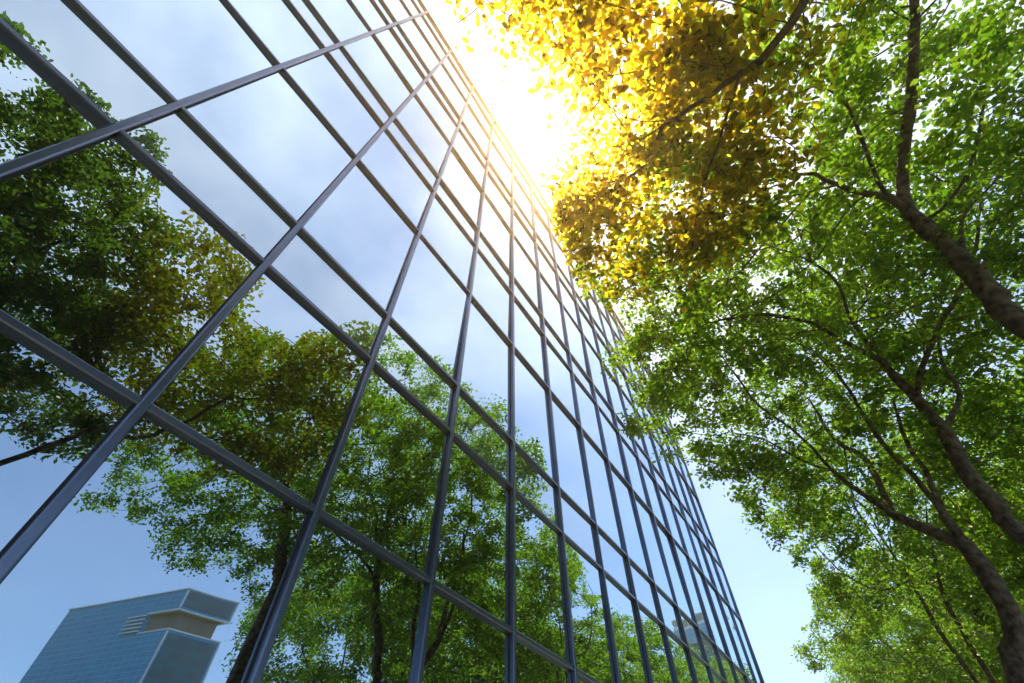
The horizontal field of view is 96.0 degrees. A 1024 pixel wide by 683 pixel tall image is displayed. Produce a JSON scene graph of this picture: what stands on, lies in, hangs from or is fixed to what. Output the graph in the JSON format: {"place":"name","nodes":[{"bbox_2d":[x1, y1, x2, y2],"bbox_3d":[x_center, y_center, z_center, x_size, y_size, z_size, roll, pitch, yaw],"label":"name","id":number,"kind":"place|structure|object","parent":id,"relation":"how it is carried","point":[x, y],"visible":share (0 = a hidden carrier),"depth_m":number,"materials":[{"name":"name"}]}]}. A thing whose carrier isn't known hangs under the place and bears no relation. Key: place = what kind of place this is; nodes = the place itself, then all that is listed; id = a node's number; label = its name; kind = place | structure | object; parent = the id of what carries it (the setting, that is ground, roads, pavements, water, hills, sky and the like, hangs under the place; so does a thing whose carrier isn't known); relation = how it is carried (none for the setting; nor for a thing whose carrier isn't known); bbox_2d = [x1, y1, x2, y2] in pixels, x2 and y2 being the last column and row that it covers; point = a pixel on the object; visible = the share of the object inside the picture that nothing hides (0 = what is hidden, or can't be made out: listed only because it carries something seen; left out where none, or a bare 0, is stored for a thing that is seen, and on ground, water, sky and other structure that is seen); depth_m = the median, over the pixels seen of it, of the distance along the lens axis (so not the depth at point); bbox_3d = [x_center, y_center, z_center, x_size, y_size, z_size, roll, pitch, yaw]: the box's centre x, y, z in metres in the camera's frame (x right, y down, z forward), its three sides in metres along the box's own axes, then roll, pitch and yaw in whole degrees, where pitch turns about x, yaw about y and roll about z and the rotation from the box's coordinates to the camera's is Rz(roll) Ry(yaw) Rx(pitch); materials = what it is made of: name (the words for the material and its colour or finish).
{"place":"outdoors","nodes":[
{"label":"outdoors","id":0,"kind":"place"},
{"bbox_2d":[422,0,1023,682],"label":"sky","id":1,"kind":"structure","parent":0,"point":[772,598],"materials":[{"name":"blue"}]},
{"bbox_3d":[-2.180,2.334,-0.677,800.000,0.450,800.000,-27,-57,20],"label":"ground","id":2,"kind":"structure","parent":0,"visible":0},
{"bbox_2d":[872,358,1023,628],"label":"leafy tree","id":3,"kind":"object","parent":2,"relation":"on","point":[999,532],"visible":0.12,"depth_m":9.17,"materials":[{"name":"green plant"}]},
{"bbox_2d":[949,449,1023,593],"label":"leafy tree","id":4,"kind":"object","parent":2,"relation":"on","point":[988,513],"visible":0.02,"depth_m":12.01,"materials":[{"name":"green plant"}]},
{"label":"pavement","id":5,"kind":"structure","parent":0,"visible":0},
{"bbox_2d":[0,0,764,682],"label":"office building","id":6,"kind":"structure","parent":5,"relation":"on","point":[306,334],"depth_m":3.63,"materials":[{"name":"metal"}]},
{"bbox_2d":[0,33,103,163],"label":"window pane","id":7,"kind":"structure","parent":6,"relation":"in","point":[36,113],"depth_m":2.65,"materials":[{"name":"clear glass"}]},
{"bbox_2d":[0,327,129,551],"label":"window pane","id":8,"kind":"structure","parent":6,"relation":"in","point":[51,416],"depth_m":2.06,"materials":[{"name":"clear glass"}]},
{"bbox_2d":[0,137,257,395],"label":"window pane","id":9,"kind":"structure","parent":6,"relation":"in","point":[102,257],"depth_m":2.62,"materials":[{"name":"clear glass"}]},
{"bbox_2d":[0,414,307,682],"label":"window pane","id":10,"kind":"structure","parent":6,"relation":"in","point":[170,563],"depth_m":2.17,"materials":[{"name":"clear glass"}]},
{"bbox_2d":[79,0,274,99],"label":"window pane","id":11,"kind":"structure","parent":6,"relation":"in","point":[191,47],"depth_m":3.96,"materials":[{"name":"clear glass"}]},
{"bbox_2d":[154,271,366,502],"bbox_3d":[-1.639,0.270,3.333,0.028,1.509,1.173,-27,-57,20],"label":"window pane","id":12,"kind":"structure","parent":6,"relation":"in","point":[274,386],"depth_m":3.18,"materials":[{"name":"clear glass"}]},
{"bbox_2d":[187,72,353,219],"bbox_3d":[-2.284,-2.035,4.664,0.033,1.995,1.173,-27,-57,20],"label":"window pane","id":13,"kind":"structure","parent":6,"relation":"in","point":[265,124],"depth_m":4.50,"materials":[{"name":"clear glass"}]},
{"bbox_2d":[229,0,321,62],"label":"window pane","id":14,"kind":"structure","parent":6,"relation":"in","point":[276,24],"depth_m":5.51,"materials":[{"name":"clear glass"}]},
{"bbox_2d":[286,54,380,153],"bbox_3d":[-2.282,-3.140,6.073,0.027,1.561,1.173,-27,-57,20],"label":"window pane","id":15,"kind":"structure","parent":6,"relation":"in","point":[319,78],"depth_m":6.02,"materials":[{"name":"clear glass"}]},
{"bbox_2d":[310,0,369,41],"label":"window pane","id":16,"kind":"structure","parent":6,"relation":"in","point":[340,15],"depth_m":7.47,"materials":[{"name":"clear glass"}]},
{"bbox_2d":[260,520,426,682],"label":"window pane","id":17,"kind":"structure","parent":6,"relation":"in","point":[352,615],"depth_m":2.94,"materials":[{"name":"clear glass"}]},
{"bbox_2d":[304,163,415,309],"bbox_3d":[-1.637,-1.254,5.276,0.027,1.995,1.173,-27,-57,20],"label":"window pane","id":18,"kind":"structure","parent":6,"relation":"in","point":[357,225],"depth_m":5.13,"materials":[{"name":"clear glass"}]},
{"bbox_2d":[352,0,387,29],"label":"window pane","id":19,"kind":"structure","parent":6,"relation":"in","point":[367,8],"depth_m":8.97,"materials":[{"name":"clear glass"}]},
{"bbox_2d":[344,35,411,112],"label":"window pane","id":20,"kind":"structure","parent":6,"relation":"in","point":[366,52],"depth_m":7.98,"materials":[{"name":"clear glass"}]},
{"bbox_2d":[323,367,446,573],"bbox_3d":[-0.992,1.051,3.946,0.028,1.509,1.173,-27,-57,20],"label":"window pane","id":21,"kind":"structure","parent":6,"relation":"in","point":[385,485],"depth_m":3.82,"materials":[{"name":"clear glass"}]},
{"bbox_2d":[361,130,431,226],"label":"window pane","id":22,"kind":"structure","parent":6,"relation":"in","point":[384,159],"depth_m":6.65,"materials":[{"name":"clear glass"}]},
{"bbox_2d":[384,0,410,20],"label":"window pane","id":23,"kind":"structure","parent":6,"relation":"in","point":[397,8],"depth_m":11.00,"materials":[{"name":"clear glass"}]},
{"bbox_2d":[376,29,423,89],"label":"window pane","id":24,"kind":"structure","parent":6,"relation":"in","point":[387,38],"depth_m":9.44,"materials":[{"name":"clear glass"}]},
{"bbox_2d":[403,0,419,15],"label":"window pane","id":25,"kind":"structure","parent":6,"relation":"in","point":[411,6],"depth_m":12.49,"materials":[{"name":"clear glass"}]},
{"bbox_2d":[400,20,439,70],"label":"window pane","id":26,"kind":"structure","parent":6,"relation":"in","point":[410,28],"depth_m":11.47,"materials":[{"name":"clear glass"}]},
{"bbox_2d":[397,96,449,172],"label":"window pane","id":27,"kind":"structure","parent":6,"relation":"in","point":[414,118],"depth_m":8.60,"materials":[{"name":"clear glass"}]},
{"bbox_2d":[392,237,467,378],"bbox_3d":[-0.990,-0.472,5.888,0.048,1.995,1.173,-27,-57,20],"label":"window pane","id":28,"kind":"structure","parent":6,"relation":"in","point":[431,303],"depth_m":5.78,"materials":[{"name":"clear glass"}]},
{"bbox_2d":[415,16,445,58],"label":"window pane","id":29,"kind":"structure","parent":6,"relation":"in","point":[420,20],"depth_m":12.91,"materials":[{"name":"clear glass"}]},
{"bbox_2d":[417,82,456,141],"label":"window pane","id":30,"kind":"structure","parent":6,"relation":"in","point":[427,96],"depth_m":10.07,"materials":[{"name":"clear glass"}]},
{"bbox_2d":[422,196,474,288],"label":"window pane","id":31,"kind":"structure","parent":6,"relation":"in","point":[440,229],"depth_m":7.27,"materials":[{"name":"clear glass"}]},
{"bbox_2d":[433,64,465,115],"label":"window pane","id":32,"kind":"structure","parent":6,"relation":"in","point":[441,75],"depth_m":12.09,"materials":[{"name":"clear glass"}]},
{"bbox_2d":[443,57,469,98],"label":"window pane","id":33,"kind":"structure","parent":6,"relation":"in","point":[447,63],"depth_m":13.52,"materials":[{"name":"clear glass"}]},
{"bbox_2d":[442,150,481,225],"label":"window pane","id":34,"kind":"structure","parent":6,"relation":"in","point":[455,175],"depth_m":9.20,"materials":[{"name":"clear glass"}]},
{"bbox_2d":[422,590,507,682],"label":"window pane","id":35,"kind":"structure","parent":6,"relation":"in","point":[463,647],"depth_m":3.68,"materials":[{"name":"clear glass"}]},
{"bbox_2d":[453,130,484,186],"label":"window pane","id":36,"kind":"structure","parent":6,"relation":"in","point":[460,144],"depth_m":10.69,"materials":[{"name":"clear glass"}]},
{"bbox_2d":[435,439,508,624],"bbox_3d":[-0.345,1.833,4.558,0.031,1.509,1.173,-27,-57,20],"label":"window pane","id":37,"kind":"structure","parent":6,"relation":"in","point":[473,557],"depth_m":4.46,"materials":[{"name":"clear glass"}]},
{"bbox_2d":[462,105,488,155],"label":"window pane","id":38,"kind":"structure","parent":6,"relation":"in","point":[469,118],"depth_m":12.70,"materials":[{"name":"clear glass"}]},
{"bbox_2d":[468,94,490,134],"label":"window pane","id":39,"kind":"structure","parent":6,"relation":"in","point":[472,102],"depth_m":14.13,"materials":[{"name":"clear glass"}]},
{"bbox_2d":[460,299,509,434],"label":"window pane","id":40,"kind":"structure","parent":6,"relation":"in","point":[485,376],"depth_m":6.39,"materials":[{"name":"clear glass"}]},
{"bbox_2d":[472,252,510,338],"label":"window pane","id":41,"kind":"structure","parent":6,"relation":"in","point":[488,289],"depth_m":7.88,"materials":[{"name":"clear glass"}]},
{"bbox_2d":[480,196,510,269],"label":"window pane","id":42,"kind":"structure","parent":6,"relation":"in","point":[493,228],"depth_m":9.85,"materials":[{"name":"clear glass"}]},
{"bbox_2d":[485,174,510,227],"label":"window pane","id":43,"kind":"structure","parent":6,"relation":"in","point":[495,195],"depth_m":11.31,"materials":[{"name":"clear glass"}]},
{"bbox_2d":[489,143,511,191],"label":"window pane","id":44,"kind":"structure","parent":6,"relation":"in","point":[496,160],"depth_m":13.34,"materials":[{"name":"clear glass"}]},
{"bbox_2d":[492,129,510,167],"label":"window pane","id":45,"kind":"structure","parent":6,"relation":"in","point":[495,138],"depth_m":14.77,"materials":[{"name":"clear glass"}]},
{"bbox_2d":[514,163,530,198],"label":"window pane","id":46,"kind":"structure","parent":6,"relation":"in","point":[517,173],"depth_m":15.39,"materials":[{"name":"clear glass"}]},
{"bbox_2d":[514,177,532,224],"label":"window pane","id":47,"kind":"structure","parent":6,"relation":"in","point":[521,198],"depth_m":13.95,"materials":[{"name":"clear glass"}]},
{"bbox_2d":[514,213,536,265],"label":"window pane","id":48,"kind":"structure","parent":6,"relation":"in","point":[520,232],"depth_m":11.92,"materials":[{"name":"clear glass"}]},
{"bbox_2d":[514,237,539,309],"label":"window pane","id":49,"kind":"structure","parent":6,"relation":"in","point":[525,272],"depth_m":10.46,"materials":[{"name":"clear glass"}]},
{"bbox_2d":[514,299,545,382],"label":"window pane","id":50,"kind":"structure","parent":6,"relation":"in","point":[528,340],"depth_m":8.51,"materials":[{"name":"clear glass"}]},
{"bbox_2d":[515,352,554,480],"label":"window pane","id":51,"kind":"structure","parent":6,"relation":"in","point":[532,424],"depth_m":7.01,"materials":[{"name":"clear glass"}]},
{"bbox_2d":[532,191,548,226],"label":"window pane","id":52,"kind":"structure","parent":6,"relation":"in","point":[536,203],"depth_m":16.00,"materials":[{"name":"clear glass"}]},
{"bbox_2d":[516,496,569,662],"bbox_3d":[0.302,2.615,5.170,0.032,1.509,1.173,-27,-57,20],"label":"window pane","id":53,"kind":"structure","parent":6,"relation":"in","point":[540,599],"depth_m":5.09,"materials":[{"name":"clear glass"}]},
{"bbox_2d":[516,639,571,682],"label":"window pane","id":54,"kind":"structure","parent":6,"relation":"in","point":[532,666],"depth_m":4.37,"materials":[{"name":"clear glass"}]},
{"bbox_2d":[534,209,553,256],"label":"window pane","id":55,"kind":"structure","parent":6,"relation":"in","point":[541,229],"depth_m":14.52,"materials":[{"name":"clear glass"}]},
{"bbox_2d":[537,246,558,296],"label":"window pane","id":56,"kind":"structure","parent":6,"relation":"in","point":[545,268],"depth_m":12.54,"materials":[{"name":"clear glass"}]},
{"bbox_2d":[540,275,566,346],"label":"window pane","id":57,"kind":"structure","parent":6,"relation":"in","point":[551,305],"depth_m":11.09,"materials":[{"name":"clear glass"}]},
{"bbox_2d":[546,341,577,420],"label":"window pane","id":58,"kind":"structure","parent":6,"relation":"in","point":[561,384],"depth_m":9.14,"materials":[{"name":"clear glass"}]},
{"bbox_2d":[552,237,571,283],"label":"window pane","id":59,"kind":"structure","parent":6,"relation":"in","point":[561,258],"depth_m":15.16,"materials":[{"name":"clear glass"}]},
{"bbox_2d":[559,279,579,327],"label":"window pane","id":60,"kind":"structure","parent":6,"relation":"in","point":[567,300],"depth_m":13.17,"materials":[{"name":"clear glass"}]},
{"bbox_2d":[551,396,592,518],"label":"window pane","id":61,"kind":"structure","parent":6,"relation":"in","point":[572,476],"depth_m":7.64,"materials":[{"name":"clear glass"}]},
{"bbox_2d":[563,307,588,375],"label":"window pane","id":62,"kind":"structure","parent":6,"relation":"in","point":[575,339],"depth_m":11.72,"materials":[{"name":"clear glass"}]},
{"bbox_2d":[578,307,598,352],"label":"window pane","id":63,"kind":"structure","parent":6,"relation":"in","point":[588,331],"depth_m":13.79,"materials":[{"name":"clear glass"}]},
{"bbox_2d":[574,378,604,453],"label":"window pane","id":64,"kind":"structure","parent":6,"relation":"in","point":[587,408],"depth_m":9.76,"materials":[{"name":"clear glass"}]},
{"bbox_2d":[565,540,615,682],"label":"window pane","id":65,"kind":"structure","parent":6,"relation":"in","point":[593,652],"depth_m":5.73,"materials":[{"name":"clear glass"}]},
{"bbox_2d":[587,293,604,333],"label":"window pane","id":66,"kind":"structure","parent":6,"relation":"in","point":[593,307],"depth_m":16.34,"materials":[{"name":"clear glass"}]},
{"bbox_2d":[584,337,609,404],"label":"window pane","id":67,"kind":"structure","parent":6,"relation":"in","point":[595,363],"depth_m":12.34,"materials":[{"name":"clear glass"}]},
{"bbox_2d":[583,434,623,550],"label":"window pane","id":68,"kind":"structure","parent":6,"relation":"in","point":[605,511],"depth_m":8.27,"materials":[{"name":"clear glass"}]},
{"bbox_2d":[596,334,616,380],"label":"window pane","id":69,"kind":"structure","parent":6,"relation":"in","point":[601,345],"depth_m":14.38,"materials":[{"name":"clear glass"}]},
{"bbox_2d":[600,311,617,351],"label":"window pane","id":70,"kind":"structure","parent":6,"relation":"in","point":[608,330],"depth_m":17.10,"materials":[{"name":"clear glass"}]},
{"bbox_2d":[599,409,627,481],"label":"window pane","id":71,"kind":"structure","parent":6,"relation":"in","point":[611,437],"depth_m":10.38,"materials":[{"name":"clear glass"}]},
{"bbox_2d":[605,369,629,430],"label":"window pane","id":72,"kind":"structure","parent":6,"relation":"in","point":[613,387],"depth_m":12.99,"materials":[{"name":"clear glass"}]},
{"bbox_2d":[615,366,632,403],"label":"window pane","id":73,"kind":"structure","parent":6,"relation":"in","point":[625,388],"depth_m":14.95,"materials":[{"name":"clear glass"}]},
{"bbox_2d":[605,576,648,682],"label":"window pane","id":74,"kind":"structure","parent":6,"relation":"in","point":[631,660],"depth_m":6.47,"materials":[{"name":"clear glass"}]},
{"bbox_2d":[610,466,650,577],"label":"window pane","id":75,"kind":"structure","parent":6,"relation":"in","point":[633,539],"depth_m":8.89,"materials":[{"name":"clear glass"}]},
{"bbox_2d":[622,392,646,454],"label":"window pane","id":76,"kind":"structure","parent":6,"relation":"in","point":[627,404],"depth_m":13.77,"materials":[{"name":"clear glass"}]},
{"bbox_2d":[621,438,648,506],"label":"window pane","id":77,"kind":"structure","parent":6,"relation":"in","point":[632,463],"depth_m":11.00,"materials":[{"name":"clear glass"}]},
{"bbox_2d":[567,247,723,682],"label":"window pane","id":78,"kind":"structure","parent":6,"relation":"in","point":[717,680],"depth_m":18.09,"materials":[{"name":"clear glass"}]},
{"bbox_2d":[638,415,661,474],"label":"window pane","id":79,"kind":"structure","parent":6,"relation":"in","point":[650,447],"depth_m":14.03,"materials":[{"name":"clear glass"}]},
{"bbox_2d":[641,464,667,529],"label":"window pane","id":80,"kind":"structure","parent":6,"relation":"in","point":[654,498],"depth_m":11.63,"materials":[{"name":"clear glass"}]},
{"bbox_2d":[635,496,674,601],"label":"window pane","id":81,"kind":"structure","parent":6,"relation":"in","point":[660,574],"depth_m":9.51,"materials":[{"name":"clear glass"}]},
{"bbox_2d":[639,607,674,682],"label":"window pane","id":82,"kind":"structure","parent":6,"relation":"in","point":[660,664],"depth_m":7.22,"materials":[{"name":"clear glass"}]},
{"bbox_2d":[653,437,676,494],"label":"window pane","id":83,"kind":"structure","parent":6,"relation":"in","point":[664,465],"depth_m":14.75,"materials":[{"name":"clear glass"}]},
{"bbox_2d":[659,488,684,549],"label":"window pane","id":84,"kind":"structure","parent":6,"relation":"in","point":[674,528],"depth_m":12.24,"materials":[{"name":"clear glass"}]},
{"bbox_2d":[656,521,694,621],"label":"window pane","id":85,"kind":"structure","parent":6,"relation":"in","point":[682,600],"depth_m":10.12,"materials":[{"name":"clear glass"}]},
{"bbox_2d":[666,456,689,512],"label":"window pane","id":86,"kind":"structure","parent":6,"relation":"in","point":[673,470],"depth_m":15.40,"materials":[{"name":"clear glass"}]},
{"bbox_2d":[667,632,694,682],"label":"window pane","id":87,"kind":"structure","parent":6,"relation":"in","point":[679,653],"depth_m":7.96,"materials":[{"name":"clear glass"}]},
{"bbox_2d":[675,509,700,569],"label":"window pane","id":88,"kind":"structure","parent":6,"relation":"in","point":[692,554],"depth_m":12.87,"materials":[{"name":"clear glass"}]},
{"bbox_2d":[678,472,701,528],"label":"window pane","id":89,"kind":"structure","parent":6,"relation":"in","point":[687,493],"depth_m":15.99,"materials":[{"name":"blue glass"}]},
{"bbox_2d":[674,542,711,639],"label":"window pane","id":90,"kind":"structure","parent":6,"relation":"in","point":[697,606],"depth_m":10.78,"materials":[{"name":"blue glass"}]},
{"bbox_2d":[689,527,713,584],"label":"window pane","id":91,"kind":"structure","parent":6,"relation":"in","point":[697,544],"depth_m":13.48,"materials":[{"name":"blue glass"}]},
{"bbox_2d":[691,653,711,682],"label":"window pane","id":92,"kind":"structure","parent":6,"relation":"in","point":[702,672],"depth_m":8.66,"materials":[{"name":"green glass"}]},
{"bbox_2d":[690,490,713,544],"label":"window pane","id":93,"kind":"structure","parent":6,"relation":"in","point":[706,530],"depth_m":16.63,"materials":[{"name":"blue glass"}]},
{"bbox_2d":[691,562,727,655],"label":"window pane","id":94,"kind":"structure","parent":6,"relation":"in","point":[712,619],"depth_m":11.37,"materials":[{"name":"blue glass"}]},
{"bbox_2d":[703,545,726,600],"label":"window pane","id":95,"kind":"structure","parent":6,"relation":"in","point":[711,563],"depth_m":14.10,"materials":[{"name":"blue glass"}]},
{"bbox_2d":[706,580,742,670],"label":"window pane","id":96,"kind":"structure","parent":6,"relation":"in","point":[720,614],"depth_m":12.01,"materials":[{"name":"blue glass"}]},
{"bbox_2d":[715,561,738,615],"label":"window pane","id":97,"kind":"structure","parent":6,"relation":"in","point":[720,570],"depth_m":14.74,"materials":[{"name":"blue glass"}]},
{"bbox_2d":[720,597,754,682],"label":"window pane","id":98,"kind":"structure","parent":6,"relation":"in","point":[746,665],"depth_m":12.65,"materials":[{"name":"blue glass"}]},
{"bbox_2d":[733,612,761,682],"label":"window pane","id":99,"kind":"structure","parent":6,"relation":"in","point":[752,661],"depth_m":13.34,"materials":[{"name":"blue glass"}]},
{"bbox_2d":[445,0,871,313],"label":"overhanging tree","id":100,"kind":"object","parent":5,"relation":"on","point":[708,74],"visible":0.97,"depth_m":4.07,"materials":[{"name":"yellow plant"}]},
{"bbox_2d":[561,0,1023,385],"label":"leafy tree","id":101,"kind":"object","parent":5,"relation":"on","point":[892,151],"visible":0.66,"depth_m":5.05,"materials":[{"name":"green plant"}]},
{"bbox_2d":[598,128,1023,546],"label":"leafy tree","id":102,"kind":"object","parent":5,"relation":"on","point":[989,497],"visible":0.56,"depth_m":6.04,"materials":[{"name":"green plant"}]},
{"bbox_2d":[617,247,1023,682],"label":"leafy tree","id":103,"kind":"object","parent":5,"relation":"on","point":[1006,606],"visible":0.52,"depth_m":6.91,"materials":[{"name":"green plant"}]},
{"bbox_2d":[768,431,1023,682],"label":"leafy tree","id":104,"kind":"object","parent":5,"relation":"on","point":[868,622],"visible":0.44,"depth_m":9.46,"materials":[{"name":"green plant"}]},
{"bbox_2d":[815,598,993,682],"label":"leafy tree","id":105,"kind":"object","parent":5,"relation":"on","point":[892,639],"visible":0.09,"depth_m":15.83,"materials":[{"name":"green plant"}]},
{"bbox_2d":[810,542,1023,682],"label":"leafy tree","id":106,"kind":"object","parent":5,"relation":"on","point":[881,659],"visible":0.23,"depth_m":12.76,"materials":[{"name":"green plant"}]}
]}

